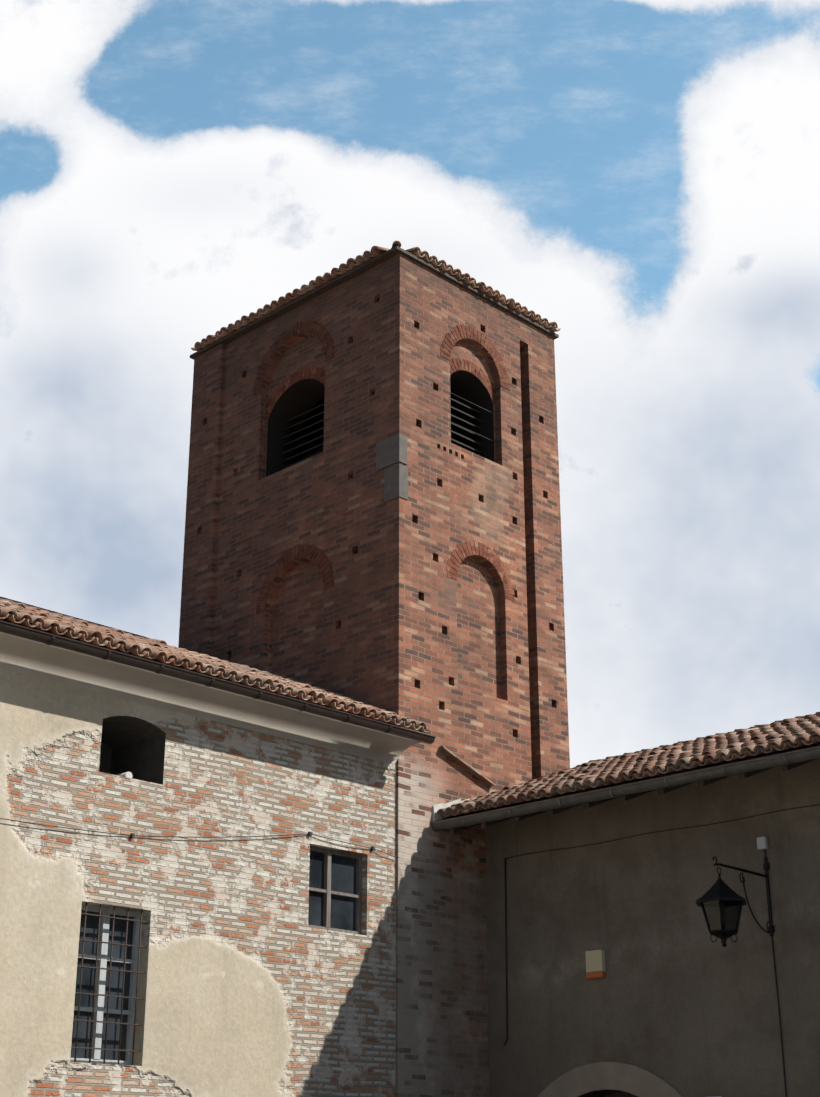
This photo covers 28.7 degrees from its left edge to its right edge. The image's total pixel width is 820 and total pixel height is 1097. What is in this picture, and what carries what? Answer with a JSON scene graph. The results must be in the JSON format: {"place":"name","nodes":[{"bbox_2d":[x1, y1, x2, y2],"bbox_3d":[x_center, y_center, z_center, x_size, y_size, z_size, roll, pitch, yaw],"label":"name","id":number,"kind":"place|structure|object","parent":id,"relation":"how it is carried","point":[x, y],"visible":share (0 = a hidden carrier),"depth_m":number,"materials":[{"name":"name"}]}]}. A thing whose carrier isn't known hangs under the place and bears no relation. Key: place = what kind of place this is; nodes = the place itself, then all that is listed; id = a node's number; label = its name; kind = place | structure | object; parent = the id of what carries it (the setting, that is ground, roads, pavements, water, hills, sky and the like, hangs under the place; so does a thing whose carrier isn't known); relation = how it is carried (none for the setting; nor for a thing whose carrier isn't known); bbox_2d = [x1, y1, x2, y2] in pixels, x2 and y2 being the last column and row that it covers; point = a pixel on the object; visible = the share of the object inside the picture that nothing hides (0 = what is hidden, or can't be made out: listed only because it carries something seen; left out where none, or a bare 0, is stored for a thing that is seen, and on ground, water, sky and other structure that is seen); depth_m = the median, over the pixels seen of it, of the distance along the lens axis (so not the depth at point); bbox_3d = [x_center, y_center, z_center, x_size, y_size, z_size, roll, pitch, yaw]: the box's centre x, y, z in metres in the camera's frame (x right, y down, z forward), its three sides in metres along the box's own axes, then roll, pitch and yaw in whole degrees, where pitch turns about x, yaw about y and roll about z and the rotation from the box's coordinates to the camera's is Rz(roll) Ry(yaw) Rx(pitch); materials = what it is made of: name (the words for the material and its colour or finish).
{"place":"outdoors","nodes":[
{"label":"outdoors","id":0,"kind":"place"},
{"bbox_2d":[0,669,395,1096],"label":"building","id":1,"kind":"structure","parent":0,"point":[251,983],"depth_m":22.70,"materials":[{"name":"beige"}]},
{"bbox_2d":[70,904,140,1064],"bbox_3d":[-4.154,5.850,21.493,0.101,2.040,1.140,-20,-29,40],"label":"window","id":2,"kind":"structure","parent":1,"relation":"on","point":[100,1005],"depth_m":21.56,"materials":[{"name":"white wood"}]},
{"bbox_2d":[71,902,148,1064],"bbox_3d":[-4.003,5.797,21.357,0.040,2.100,1.220,-20,-29,40],"label":"grille window","id":3,"kind":"structure","parent":1,"relation":"on","point":[110,969],"depth_m":21.34,"materials":[{"name":"metal"}]},
{"bbox_2d":[118,772,132,777],"bbox_3d":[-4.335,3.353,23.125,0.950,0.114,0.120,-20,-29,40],"label":"bird","id":4,"kind":"object","parent":1,"relation":"on","point":[127,774],"visible":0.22,"depth_m":22.83,"materials":[{"name":"grey"}]},
{"bbox_2d":[0,596,391,724],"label":"roof slab","id":5,"kind":"structure","parent":1,"relation":"on","point":[133,634],"depth_m":29.41,"materials":[{"name":"tile"}]},
{"bbox_2d":[0,598,430,732],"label":"roof tiles","id":6,"kind":"object","parent":5,"relation":"on","point":[161,651],"visible":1,"depth_m":23.65,"materials":[{"name":"brown tile"}]},
{"bbox_2d":[0,620,435,743],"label":"gutter","id":7,"kind":"object","parent":5,"relation":"on","point":[46,638],"visible":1,"depth_m":22.85,"materials":[{"name":"metal"}]},
{"bbox_2d":[0,818,398,857],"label":"cable","id":8,"kind":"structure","parent":1,"relation":"attached to","point":[132,835],"depth_m":22.84,"materials":[{"name":"grey"}]},
{"bbox_2d":[0,632,421,764],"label":"cornice","id":9,"kind":"structure","parent":1,"relation":"attached to","point":[29,657],"depth_m":23.29,"materials":[{"name":"beige paint"}]},
{"bbox_2d":[308,846,361,934],"bbox_3d":[-1.217,5.296,24.794,0.111,1.260,1.230,-20,-29,40],"label":"window","id":10,"kind":"structure","parent":1,"relation":"on","point":[335,890],"depth_m":24.86,"materials":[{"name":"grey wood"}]},
{"bbox_2d":[178,253,569,1096],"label":"tower","id":11,"kind":"structure","parent":0,"point":[468,665],"depth_m":29.39,"materials":[{"name":"brick"}]},
{"bbox_2d":[191,246,389,350],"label":"roof tiles","id":12,"kind":"object","parent":11,"relation":"on","point":[343,268],"visible":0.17,"depth_m":31.57,"materials":[{"name":"brown tile"}]},
{"bbox_2d":[190,246,558,359],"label":"tower roof","id":13,"kind":"structure","parent":11,"relation":"on","point":[330,285],"depth_m":31.34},
{"bbox_2d":[391,241,400,248],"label":"tower hip tiles","id":14,"kind":"object","parent":13,"relation":"on","point":[396,243],"visible":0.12,"depth_m":29.83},
{"bbox_2d":[297,428,462,460],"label":"belfry beams","id":15,"kind":"structure","parent":11,"relation":"attached to","point":[459,438],"depth_m":32.37,"materials":[{"name":"brown wood"}]},
{"bbox_2d":[282,398,481,469],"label":"louver slats","id":16,"kind":"object","parent":11,"relation":"on","point":[323,434],"visible":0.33,"depth_m":31.12,"materials":[{"name":"grey wood"}]},
{"bbox_2d":[252,320,514,612],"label":"brick arches","id":17,"kind":"structure","parent":11,"relation":"on","point":[481,549],"depth_m":30.51,"materials":[{"name":"brown brick"}]},
{"bbox_2d":[376,434,407,501],"bbox_3d":[-0.315,-1.372,28.471,0.580,1.200,0.230,-20,-29,40],"label":"corner stone","id":18,"kind":"object","parent":11,"relation":"attached to","point":[390,451],"visible":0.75,"depth_m":28.34,"materials":[{"name":"grey stone"}]},
{"bbox_2d":[432,794,487,821],"bbox_3d":[1.084,4.388,27.322,0.070,0.840,2.000,-20,-29,40],"label":"cement fillet","id":19,"kind":"object","parent":11,"relation":"attached to","point":[435,815],"visible":0.33,"depth_m":26.66,"materials":[{"name":"white concrete"}]},
{"bbox_2d":[439,745,495,786],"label":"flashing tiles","id":20,"kind":"object","parent":11,"relation":"attached to","point":[465,765],"visible":0.98,"depth_m":27.41,"materials":[{"name":"brown tile"}]},
{"bbox_2d":[450,392,491,440],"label":"belfry bars","id":21,"kind":"object","parent":11,"relation":"attached to","point":[476,405],"visible":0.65,"depth_m":30.38,"materials":[{"name":"grey metal"}]},
{"bbox_2d":[406,247,560,331],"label":"roof tiles","id":22,"kind":"object","parent":11,"relation":"on","point":[467,279],"visible":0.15,"depth_m":31.27,"materials":[{"name":"brown tile"}]},
{"bbox_2d":[0,0,819,767],"label":"sky","id":23,"kind":"structure","parent":0,"point":[641,177],"materials":[{"name":"white"}]},
{"label":"ground","id":24,"kind":"structure","parent":0,"visible":0},
{"bbox_2d":[538,1062,682,1096],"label":"gate surround","id":25,"kind":"object","parent":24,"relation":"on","point":[624,1077],"visible":1,"depth_m":24.28,"materials":[{"name":"stone"}]},
{"bbox_2d":[604,1091,638,1096],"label":"gate door","id":26,"kind":"structure","parent":24,"relation":"on","point":[622,1094],"depth_m":24.74,"materials":[{"name":"brown wood"}]},
{"bbox_2d":[485,758,819,1096],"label":"building","id":27,"kind":"structure","parent":24,"relation":"on","point":[680,1001],"depth_m":24.35,"materials":[{"name":"beige paint"}]},
{"bbox_2d":[585,950,605,978],"bbox_3d":[2.892,6.481,24.994,0.330,0.420,0.107,-20,-29,40],"label":"alarm box","id":28,"kind":"object","parent":27,"relation":"attached to","point":[595,965],"visible":1,"depth_m":24.94,"materials":[{"name":"beige plastic"}]},
{"bbox_2d":[444,743,819,819],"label":"roof slab","id":29,"kind":"structure","parent":27,"relation":"on","point":[661,775],"depth_m":24.25,"materials":[{"name":"tile"}]},
{"bbox_2d":[430,746,819,830],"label":"gutter","id":30,"kind":"object","parent":29,"relation":"on","point":[785,758],"visible":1,"depth_m":23.79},
{"bbox_2d":[437,713,819,816],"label":"roof tiles","id":31,"kind":"object","parent":29,"relation":"on","point":[786,734],"visible":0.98,"depth_m":25.15,"materials":[{"name":"brown tile"}]},
{"bbox_2d":[589,712,819,761],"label":"ridge tiles","id":32,"kind":"object","parent":31,"relation":"on","point":[735,730],"visible":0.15,"depth_m":28.11,"materials":[{"name":"brown tile"}]},
{"bbox_2d":[449,759,815,833],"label":"rafters","id":33,"kind":"object","parent":29,"relation":"on","point":[786,767],"visible":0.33,"depth_m":24.32,"materials":[{"name":"grey wood"}]},
{"bbox_2d":[504,804,819,1096],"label":"wall conduits","id":34,"kind":"object","parent":27,"relation":"attached to","point":[623,838],"depth_m":25.12,"materials":[{"name":"grey"}]},
{"bbox_2d":[696,856,774,946],"bbox_3d":[4.654,4.961,22.651,0.780,1.400,1.603,-20,-29,40],"label":"wall lantern","id":35,"kind":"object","parent":27,"relation":"attached to","point":[719,889],"depth_m":22.24,"materials":[{"name":"metal"}]},
{"bbox_2d":[702,900,740,930],"bbox_3d":[4.330,5.119,22.232,0.604,0.400,0.523,-20,-29,40],"label":"lantern glass","id":36,"kind":"object","parent":35,"relation":"on","point":[729,911],"visible":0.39,"depth_m":22.06,"materials":[{"name":"glass"}]},
{"bbox_2d":[756,836,767,849],"bbox_3d":[5.160,4.317,23.501,0.150,0.180,0.072,-20,-29,40],"label":"junction box","id":37,"kind":"object","parent":27,"relation":"attached to","point":[762,843],"visible":1,"depth_m":23.47,"materials":[{"name":"grey plastic"}]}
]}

